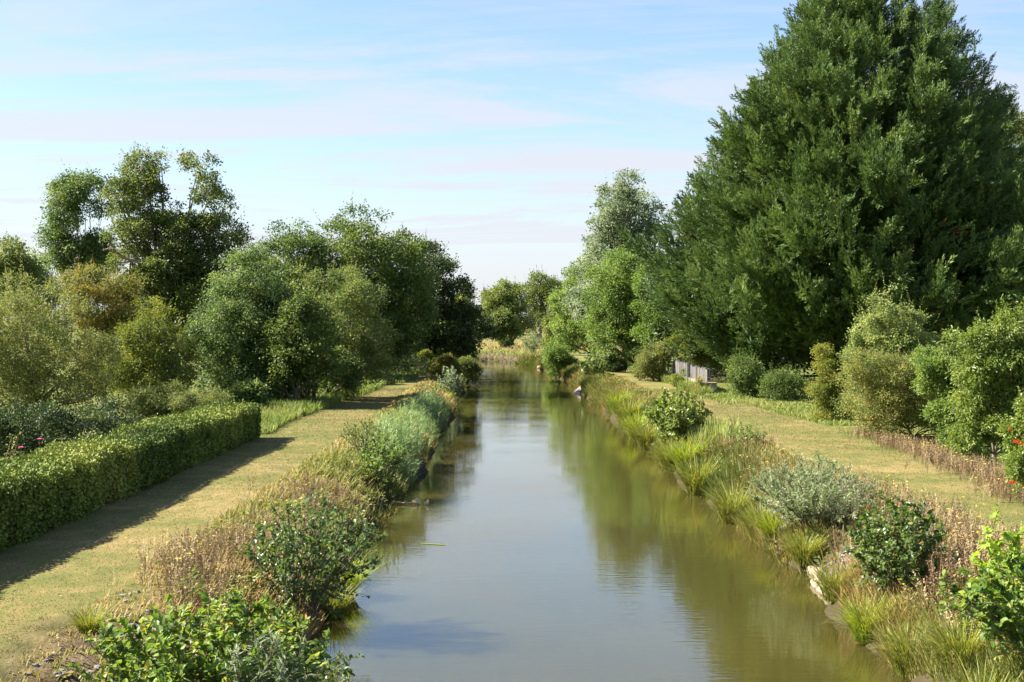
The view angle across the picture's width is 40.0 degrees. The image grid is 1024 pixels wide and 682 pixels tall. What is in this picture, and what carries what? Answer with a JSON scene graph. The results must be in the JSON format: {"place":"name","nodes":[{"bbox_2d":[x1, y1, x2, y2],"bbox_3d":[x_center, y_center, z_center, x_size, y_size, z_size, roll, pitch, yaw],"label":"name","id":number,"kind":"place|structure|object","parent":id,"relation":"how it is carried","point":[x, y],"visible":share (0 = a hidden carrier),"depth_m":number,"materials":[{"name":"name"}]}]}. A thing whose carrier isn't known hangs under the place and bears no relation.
{"place":"outdoors","nodes":[
{"label":"outdoors","id":0,"kind":"place"},
{"bbox_2d":[0,325,1023,681],"bbox_3d":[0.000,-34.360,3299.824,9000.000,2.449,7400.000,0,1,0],"label":"ground","id":1,"kind":"structure","parent":0,"point":[88,579],"depth_m":31.77,"materials":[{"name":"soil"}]},
{"bbox_2d":[4,431,40,458],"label":"rose bush","id":2,"kind":"object","parent":1,"relation":"on","point":[13,452],"visible":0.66,"depth_m":32.62,"materials":[{"name":"green plant"}]},
{"bbox_2d":[0,231,51,327],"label":"rounded oak tree","id":3,"kind":"object","parent":1,"relation":"on","point":[15,249],"visible":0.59,"depth_m":111.02,"materials":[{"name":"green plant"}]},
{"bbox_2d":[10,243,65,352],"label":"white willow tree","id":4,"kind":"object","parent":1,"relation":"on","point":[49,300],"visible":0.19,"depth_m":148.94,"materials":[{"name":"grey plant"}]},
{"bbox_2d":[0,255,131,424],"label":"olive bush","id":5,"kind":"object","parent":1,"relation":"on","point":[49,352],"visible":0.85,"depth_m":58.80,"materials":[{"name":"green plant"}]},
{"bbox_2d":[0,393,146,456],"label":"dark laurel bush","id":6,"kind":"object","parent":1,"relation":"on","point":[31,429],"visible":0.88,"depth_m":44.66,"materials":[{"name":"green plant"}]},
{"bbox_2d":[31,158,124,313],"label":"aspen tree","id":7,"kind":"object","parent":1,"relation":"on","point":[63,250],"visible":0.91,"depth_m":122.87,"materials":[{"name":"green plant"}]},
{"bbox_2d":[53,598,125,634],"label":"sedge tussock","id":8,"kind":"object","parent":1,"relation":"on","point":[82,624],"visible":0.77,"depth_m":19.59,"materials":[{"name":"plant"}]},
{"bbox_2d":[35,255,156,407],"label":"amber tree","id":9,"kind":"object","parent":1,"relation":"on","point":[106,292],"visible":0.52,"depth_m":68.78,"materials":[{"name":"green plant"}]},
{"bbox_2d":[0,305,226,357],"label":"hedgerow","id":10,"kind":"object","parent":1,"relation":"on","point":[81,340],"visible":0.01,"depth_m":160.31,"materials":[{"name":"green plant"}]},
{"bbox_2d":[0,399,261,551],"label":"clipped hedge","id":11,"kind":"object","parent":1,"relation":"on","point":[45,489],"visible":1,"depth_m":33.05,"materials":[{"name":"green plant"}]},
{"bbox_2d":[96,290,203,411],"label":"golden bush","id":12,"kind":"object","parent":1,"relation":"on","point":[153,352],"visible":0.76,"depth_m":66.07,"materials":[{"name":"green plant"}]},
{"bbox_2d":[92,140,255,373],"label":"oak tree","id":13,"kind":"object","parent":1,"relation":"on","point":[174,266],"visible":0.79,"depth_m":116.35,"materials":[{"name":"green plant"}]},
{"bbox_2d":[122,375,236,423],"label":"grey green bush","id":14,"kind":"object","parent":1,"relation":"on","point":[148,406],"visible":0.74,"depth_m":57.22,"materials":[{"name":"green plant"}]},
{"bbox_2d":[66,580,331,681],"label":"alder bush","id":15,"kind":"object","parent":1,"relation":"on","point":[167,643],"visible":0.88,"depth_m":17.40,"materials":[{"name":"green plant"}]},
{"bbox_2d":[215,375,272,406],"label":"understorey bush","id":16,"kind":"object","parent":1,"relation":"on","point":[249,391],"visible":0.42,"depth_m":65.66,"materials":[{"name":"green plant"}]},
{"bbox_2d":[179,236,316,401],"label":"ash tree","id":17,"kind":"object","parent":1,"relation":"on","point":[221,346],"visible":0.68,"depth_m":71.38,"materials":[{"name":"green plant"}]},
{"bbox_2d":[211,626,315,681],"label":"willow bush","id":18,"kind":"object","parent":1,"relation":"on","point":[281,673],"visible":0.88,"depth_m":16.74,"materials":[{"name":"green plant"}]},
{"bbox_2d":[230,217,342,362],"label":"lime tree","id":19,"kind":"object","parent":1,"relation":"on","point":[294,241],"visible":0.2,"depth_m":104.44,"materials":[{"name":"green plant"}]},
{"bbox_2d":[255,281,349,401],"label":"young walnut tree","id":20,"kind":"object","parent":1,"relation":"on","point":[319,324],"visible":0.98,"depth_m":70.28,"materials":[{"name":"green plant"}]},
{"bbox_2d":[228,488,388,622],"bbox_3d":[-3.512,3.791,24.475,2.723,2.466,3.159,0,1,0],"label":"alder bush","id":21,"kind":"object","parent":1,"relation":"on","point":[285,567],"visible":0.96,"depth_m":24.10,"materials":[{"name":"green plant"}]},
{"bbox_2d":[297,339,341,398],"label":"hazel coppice","id":22,"kind":"object","parent":1,"relation":"on","point":[308,394],"visible":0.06,"depth_m":74.01,"materials":[{"name":"plant"}]},
{"bbox_2d":[295,643,364,681],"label":"alder bush","id":23,"kind":"object","parent":1,"relation":"on","point":[334,673],"visible":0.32,"depth_m":19.87,"materials":[{"name":"green plant"}]},
{"bbox_2d":[315,345,367,395],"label":"thorn tree","id":24,"kind":"object","parent":1,"relation":"on","point":[351,382],"visible":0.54,"depth_m":76.51,"materials":[{"name":"green plant"}]},
{"bbox_2d":[285,256,403,392],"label":"field maple tree","id":25,"kind":"object","parent":1,"relation":"on","point":[348,300],"visible":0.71,"depth_m":79.17,"materials":[{"name":"green plant"}]},
{"bbox_2d":[339,417,390,453],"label":"sallow bush","id":26,"kind":"object","parent":1,"relation":"on","point":[364,428],"visible":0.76,"depth_m":46.37,"materials":[{"name":"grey plant"}]},
{"bbox_2d":[334,359,402,384],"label":"understorey bush","id":27,"kind":"object","parent":1,"relation":"on","point":[390,376],"visible":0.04,"depth_m":98.26,"materials":[{"name":"green plant"}]},
{"bbox_2d":[303,191,443,374],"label":"walnut tree","id":28,"kind":"object","parent":1,"relation":"on","point":[383,268],"visible":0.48,"depth_m":105.62,"materials":[{"name":"green plant"}]},
{"bbox_2d":[357,432,407,485],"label":"sallow bush","id":29,"kind":"object","parent":1,"relation":"on","point":[379,463],"visible":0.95,"depth_m":42.67,"materials":[{"name":"green plant"}]},
{"bbox_2d":[363,333,434,373],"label":"understorey bush","id":30,"kind":"object","parent":1,"relation":"on","point":[402,364],"visible":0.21,"depth_m":120.02,"materials":[{"name":"green plant"}]},
{"bbox_2d":[364,384,449,487],"bbox_3d":[-4.280,3.579,63.147,3.000,2.265,35.079,0,1,0],"label":"bush","id":31,"kind":"object","parent":1,"relation":"on","point":[427,403],"visible":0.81,"depth_m":57.13,"materials":[{"name":"plant"}]},
{"bbox_2d":[417,348,435,367],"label":"bank bush","id":32,"kind":"object","parent":1,"relation":"on","point":[425,353],"visible":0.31,"depth_m":127.89,"materials":[{"name":"green plant"}]},
{"bbox_2d":[389,232,486,366],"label":"plane tree","id":33,"kind":"object","parent":1,"relation":"on","point":[443,342],"visible":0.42,"depth_m":130.46,"materials":[{"name":"green plant"}]},
{"bbox_2d":[428,352,465,377],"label":"bank bush","id":34,"kind":"object","parent":1,"relation":"on","point":[448,360],"visible":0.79,"depth_m":111.62,"materials":[{"name":"green plant"}]},
{"bbox_2d":[436,365,465,398],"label":"sallow bush","id":35,"kind":"object","parent":1,"relation":"on","point":[452,381],"visible":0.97,"depth_m":97.29,"materials":[{"name":"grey plant"}]},
{"bbox_2d":[440,290,482,339],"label":"ash tree","id":36,"kind":"object","parent":1,"relation":"on","point":[470,301],"visible":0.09,"depth_m":167.75,"materials":[{"name":"green plant"}]},
{"bbox_2d":[457,353,483,384],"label":"bank bush","id":37,"kind":"object","parent":1,"relation":"on","point":[472,370],"visible":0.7,"depth_m":125.62,"materials":[{"name":"green plant"}]},
{"bbox_2d":[472,312,502,345],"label":"purple plum tree","id":38,"kind":"object","parent":1,"relation":"on","point":[486,328],"visible":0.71,"depth_m":238.82,"materials":[{"name":"green plant"}]},
{"bbox_2d":[19,399,986,681],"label":"rubble","id":39,"kind":"object","parent":1,"relation":"on","point":[97,667],"visible":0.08,"depth_m":20.96,"materials":[{"name":"grey stone"}]},
{"bbox_2d":[477,276,539,345],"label":"meadow walnut tree","id":40,"kind":"object","parent":1,"relation":"on","point":[503,294],"visible":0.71,"depth_m":259.61,"materials":[{"name":"green plant"}]},
{"bbox_2d":[490,308,526,347],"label":"meadow lime tree","id":41,"kind":"object","parent":1,"relation":"on","point":[506,321],"visible":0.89,"depth_m":243.30,"materials":[{"name":"green plant"}]},
{"bbox_2d":[0,353,1023,681],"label":"bank grass","id":42,"kind":"structure","parent":1,"relation":"on","point":[592,385],"depth_m":31.85,"materials":[{"name":"plant"}]},
{"bbox_2d":[520,329,542,352],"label":"sea buckthorn bush","id":43,"kind":"object","parent":1,"relation":"on","point":[531,342],"visible":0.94,"depth_m":198.59,"materials":[{"name":"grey plant"}]},
{"bbox_2d":[59,378,1022,681],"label":"bank herbs","id":44,"kind":"object","parent":1,"relation":"on","point":[193,574],"visible":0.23,"depth_m":29.75,"materials":[{"name":"green plant"}]},
{"bbox_2d":[518,264,563,343],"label":"meadow elm tree","id":45,"kind":"object","parent":1,"relation":"on","point":[537,297],"visible":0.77,"depth_m":284.31,"materials":[{"name":"green plant"}]},
{"bbox_2d":[538,301,566,347],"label":"willow tree","id":46,"kind":"object","parent":1,"relation":"on","point":[548,332],"visible":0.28,"depth_m":189.16,"materials":[{"name":"green plant"}]},
{"bbox_2d":[540,340,579,377],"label":"canal bush","id":47,"kind":"object","parent":1,"relation":"on","point":[554,359],"visible":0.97,"depth_m":139.24,"materials":[{"name":"green plant"}]},
{"bbox_2d":[109,379,1023,677],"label":"dry weeds","id":48,"kind":"object","parent":1,"relation":"on","point":[989,477],"visible":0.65,"depth_m":27.83,"materials":[{"name":"brown plant"}]},
{"bbox_2d":[544,254,603,355],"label":"alder tree","id":49,"kind":"object","parent":1,"relation":"on","point":[571,336],"visible":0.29,"depth_m":156.69,"materials":[{"name":"green plant"}]},
{"bbox_2d":[260,342,899,433],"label":"verge grass","id":50,"kind":"structure","parent":1,"relation":"on","point":[276,414],"depth_m":73.05,"materials":[{"name":"plant"}]},
{"bbox_2d":[577,352,609,377],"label":"sallow bush","id":51,"kind":"object","parent":1,"relation":"on","point":[596,366],"visible":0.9,"depth_m":112.56,"materials":[{"name":"green plant"}]},
{"bbox_2d":[562,167,667,363],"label":"poplar tree","id":52,"kind":"object","parent":1,"relation":"on","point":[623,206],"visible":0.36,"depth_m":137.53,"materials":[{"name":"green plant"}]},
{"bbox_2d":[574,244,657,369],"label":"sycamore tree","id":53,"kind":"object","parent":1,"relation":"on","point":[615,282],"visible":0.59,"depth_m":122.24,"materials":[{"name":"green plant"}]},
{"bbox_2d":[601,347,631,372],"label":"canal bush","id":54,"kind":"object","parent":1,"relation":"on","point":[618,364],"visible":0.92,"depth_m":121.66,"materials":[{"name":"green plant"}]},
{"bbox_2d":[597,387,638,413],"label":"sedge tussock","id":55,"kind":"object","parent":1,"relation":"on","point":[614,398],"visible":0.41,"depth_m":78.66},
{"bbox_2d":[595,394,652,421],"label":"sedge tussock","id":56,"kind":"object","parent":1,"relation":"on","point":[621,408],"visible":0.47,"depth_m":71.68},
{"bbox_2d":[628,335,677,380],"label":"ivy bush","id":57,"kind":"object","parent":1,"relation":"on","point":[651,360],"visible":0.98,"depth_m":103.34,"materials":[{"name":"green plant"}]},
{"bbox_2d":[627,250,679,357],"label":"hornbeam tree","id":58,"kind":"object","parent":1,"relation":"on","point":[650,323],"visible":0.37,"depth_m":115.30,"materials":[{"name":"green plant"}]},
{"bbox_2d":[642,387,712,449],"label":"sallow bush","id":59,"kind":"object","parent":1,"relation":"on","point":[679,412],"visible":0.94,"depth_m":55.09,"materials":[{"name":"green plant"}]},
{"bbox_2d":[669,368,686,386],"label":"climbing plant","id":60,"kind":"object","parent":1,"relation":"on","point":[677,376],"visible":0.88,"depth_m":93.89,"materials":[{"name":"green plant"}]},
{"bbox_2d":[673,359,690,379],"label":"paling fence","id":61,"kind":"object","parent":1,"relation":"on","point":[678,365],"visible":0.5,"depth_m":98.94,"materials":[{"name":"grey wood"}]},
{"bbox_2d":[656,432,719,470],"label":"sedge tussock","id":62,"kind":"object","parent":1,"relation":"on","point":[680,454],"visible":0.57,"depth_m":47.88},
{"bbox_2d":[665,326,726,370],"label":"hazel bush","id":63,"kind":"object","parent":1,"relation":"on","point":[701,358],"visible":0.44,"depth_m":101.39,"materials":[{"name":"green plant"}]},
{"bbox_2d":[689,364,709,382],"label":"paling fence","id":64,"kind":"object","parent":1,"relation":"on","point":[695,370],"visible":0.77,"depth_m":90.48,"materials":[{"name":"grey wood"}]},
{"bbox_2d":[690,373,710,390],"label":"climbing plant","id":65,"kind":"object","parent":1,"relation":"on","point":[700,382],"visible":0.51,"depth_m":85.03,"materials":[{"name":"green plant"}]},
{"bbox_2d":[706,382,716,392],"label":"brick pier","id":66,"kind":"structure","parent":1,"relation":"on","point":[713,385],"depth_m":85.02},
{"bbox_2d":[686,410,751,449],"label":"iris clump","id":67,"kind":"object","parent":1,"relation":"on","point":[719,427],"visible":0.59,"depth_m":51.56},
{"bbox_2d":[669,357,775,379],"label":"holly bush","id":68,"kind":"object","parent":1,"relation":"on","point":[720,373],"visible":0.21,"depth_m":105.56,"materials":[{"name":"plant"}]},
{"bbox_2d":[629,318,834,374],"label":"hedgerow","id":69,"kind":"object","parent":1,"relation":"on","point":[801,365],"visible":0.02,"depth_m":113.17,"materials":[{"name":"green plant"}]},
{"bbox_2d":[726,422,766,443],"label":"nettle clump","id":70,"kind":"object","parent":1,"relation":"on","point":[750,433],"visible":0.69,"depth_m":48.29,"materials":[{"name":"green plant"}]},
{"bbox_2d":[723,346,774,397],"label":"elm bush","id":71,"kind":"object","parent":1,"relation":"on","point":[746,376],"visible":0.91,"depth_m":80.43,"materials":[{"name":"green plant"}]},
{"bbox_2d":[742,506,787,539],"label":"sedge tussock","id":72,"kind":"object","parent":1,"relation":"on","point":[765,527],"visible":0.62,"depth_m":33.69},
{"bbox_2d":[754,360,817,402],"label":"spindle bush","id":73,"kind":"object","parent":1,"relation":"on","point":[784,380],"visible":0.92,"depth_m":74.57,"materials":[{"name":"green plant"}]},
{"bbox_2d":[771,518,836,566],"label":"sedge tussock","id":74,"kind":"object","parent":1,"relation":"on","point":[802,550],"visible":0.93,"depth_m":30.77,"materials":[{"name":"plant"}]},
{"bbox_2d":[744,449,883,533],"bbox_3d":[7.032,3.535,32.717,3.266,1.952,6.440,0,1,0],"label":"willow bush","id":75,"kind":"object","parent":1,"relation":"on","point":[800,499],"visible":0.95,"depth_m":31.88,"materials":[{"name":"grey plant"}]},
{"bbox_2d":[615,0,1023,383],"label":"cypress tree","id":76,"kind":"object","parent":1,"relation":"on","point":[790,240],"visible":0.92,"depth_m":89.73,"materials":[{"name":"green plant"}]},
{"bbox_2d":[791,553,854,601],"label":"sedge tussock","id":77,"kind":"object","parent":1,"relation":"on","point":[827,591],"visible":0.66,"depth_m":26.14,"materials":[{"name":"plant"}]},
{"bbox_2d":[801,342,855,420],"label":"yellow privet bush","id":78,"kind":"object","parent":1,"relation":"on","point":[824,390],"visible":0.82,"depth_m":60.72,"materials":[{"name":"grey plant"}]},
{"bbox_2d":[818,581,902,643],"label":"sedge tussock","id":79,"kind":"object","parent":1,"relation":"on","point":[856,624],"visible":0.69,"depth_m":23.61,"materials":[{"name":"plant"}]},
{"bbox_2d":[835,273,953,420],"bbox_3d":[16.580,0.373,59.957,5.352,6.624,5.313,0,1,27],"label":"elder bush","id":80,"kind":"object","parent":1,"relation":"on","point":[890,329],"visible":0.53,"depth_m":58.62,"materials":[{"name":"green plant"}]},
{"bbox_2d":[840,489,949,599],"bbox_3d":[6.719,3.629,24.642,1.884,2.019,1.967,0,1,-36],"label":"alder bush","id":81,"kind":"object","parent":1,"relation":"on","point":[904,546],"visible":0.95,"depth_m":24.40,"materials":[{"name":"green plant"}]},
{"bbox_2d":[847,605,942,677],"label":"sedge tussock","id":82,"kind":"object","parent":1,"relation":"on","point":[893,651],"visible":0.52,"depth_m":21.65,"materials":[{"name":"plant"}]},
{"bbox_2d":[830,344,994,440],"bbox_3d":[14.708,2.161,51.035,6.654,4.410,4.226,0,1,0],"label":"bramble bush","id":83,"kind":"object","parent":1,"relation":"on","point":[895,372],"visible":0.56,"depth_m":50.06,"materials":[{"name":"green plant"}]},
{"bbox_2d":[925,551,956,605],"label":"dock plant","id":84,"kind":"object","parent":1,"relation":"on","point":[932,574],"visible":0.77,"depth_m":22.90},
{"bbox_2d":[860,0,1023,299],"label":"tree","id":85,"kind":"object","parent":1,"relation":"on","point":[944,15],"visible":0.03,"depth_m":105.85,"materials":[{"name":"green plant"}]},
{"bbox_2d":[896,597,1005,677],"bbox_3d":[6.402,4.181,19.813,2.259,1.058,2.070,0,1,2],"label":"sedge tussock","id":86,"kind":"object","parent":1,"relation":"on","point":[943,645],"visible":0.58,"depth_m":19.72,"materials":[{"name":"plant"}]},
{"bbox_2d":[905,334,999,453],"bbox_3d":[14.566,1.768,46.113,3.415,4.203,2.974,0,1,0],"label":"dogwood bush","id":87,"kind":"object","parent":1,"relation":"on","point":[933,370],"visible":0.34,"depth_m":45.53,"materials":[{"name":"green plant"}]},
{"bbox_2d":[920,652,1023,681],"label":"sedge tussock","id":88,"kind":"object","parent":1,"relation":"on","point":[984,669],"visible":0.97,"depth_m":18.02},
{"bbox_2d":[932,548,1023,662],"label":"alder bush","id":89,"kind":"object","parent":1,"relation":"on","point":[1006,611],"visible":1,"depth_m":18.18,"materials":[{"name":"green plant"}]},
{"bbox_2d":[933,294,1023,463],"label":"laurel bush","id":90,"kind":"object","parent":1,"relation":"on","point":[991,363],"visible":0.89,"depth_m":42.06,"materials":[{"name":"green plant"}]},
{"bbox_2d":[956,502,1023,657],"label":"maple sapling","id":91,"kind":"object","parent":1,"relation":"on","point":[994,550],"visible":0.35,"depth_m":19.81,"materials":[{"name":"green plant"}]},
{"bbox_2d":[993,386,1023,497],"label":"trumpet vine bush","id":92,"kind":"object","parent":1,"relation":"on","point":[1013,455],"visible":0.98,"depth_m":33.43,"materials":[{"name":"green plant"}]},
{"bbox_2d":[994,83,1023,175],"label":"cypress tree","id":93,"kind":"object","parent":1,"relation":"on","point":[1010,115],"visible":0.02,"depth_m":105.18,"materials":[{"name":"green plant"}]},
{"bbox_2d":[1008,104,1023,173],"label":"birch tree","id":94,"kind":"object","parent":1,"relation":"on","point":[1019,126],"visible":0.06,"depth_m":124.38,"materials":[{"name":"green plant"}]},
{"bbox_2d":[0,0,1023,324],"label":"sky","id":95,"kind":"structure","parent":0,"point":[489,129],"materials":[{"name":"blue"}]},
{"bbox_2d":[4,394,1021,681],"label":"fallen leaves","id":96,"kind":"object","parent":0,"point":[310,452],"visible":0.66,"depth_m":36.31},
{"bbox_2d":[305,361,910,681],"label":"canal water","id":97,"kind":"structure","parent":0,"point":[582,538],"depth_m":29.98,"materials":[{"name":"liquid"}]},
{"bbox_2d":[310,580,363,618],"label":"sedge tussock","id":98,"kind":"object","parent":97,"relation":"on","point":[341,606],"visible":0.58,"depth_m":25.85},
{"bbox_2d":[336,552,385,597],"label":"sedge tussock","id":99,"kind":"object","parent":97,"relation":"on","point":[356,580],"visible":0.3,"depth_m":27.74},
{"bbox_2d":[392,497,428,504],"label":"drifting branch","id":100,"kind":"object","parent":97,"relation":"on","point":[416,501],"visible":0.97,"depth_m":42.05,"materials":[{"name":"brown wood"}]},
{"bbox_2d":[613,407,659,438],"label":"sedge tussock","id":101,"kind":"object","parent":97,"relation":"on","point":[629,421],"visible":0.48,"depth_m":66.23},
{"bbox_2d":[621,415,660,448],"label":"sedge tussock","id":102,"kind":"object","parent":97,"relation":"on","point":[644,434],"visible":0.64,"depth_m":60.74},
{"bbox_2d":[640,435,693,470],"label":"sedge tussock","id":103,"kind":"object","parent":97,"relation":"on","point":[661,459],"visible":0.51,"depth_m":51.78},
{"bbox_2d":[656,448,735,495],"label":"sedge tussock","id":104,"kind":"object","parent":97,"relation":"on","point":[689,478],"visible":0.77,"depth_m":44.31,"materials":[{"name":"plant"}]},
{"bbox_2d":[690,477,760,523],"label":"sedge tussock","id":105,"kind":"object","parent":97,"relation":"on","point":[726,503],"visible":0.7,"depth_m":38.00,"materials":[{"name":"plant"}]},
{"bbox_2d":[722,495,776,535],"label":"sedge tussock","id":106,"kind":"object","parent":97,"relation":"on","point":[744,516],"visible":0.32,"depth_m":35.62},
{"bbox_2d":[769,533,790,555],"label":"dock plant","id":107,"kind":"object","parent":97,"relation":"on","point":[775,543],"visible":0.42,"depth_m":32.03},
{"bbox_2d":[807,565,819,574],"bbox_3d":[6.585,4.984,30.515,0.324,0.193,0.762,0,1,0],"label":"edging stone","id":108,"kind":"object","parent":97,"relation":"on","point":[809,568],"visible":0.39,"depth_m":30.42,"materials":[{"name":"stone"}]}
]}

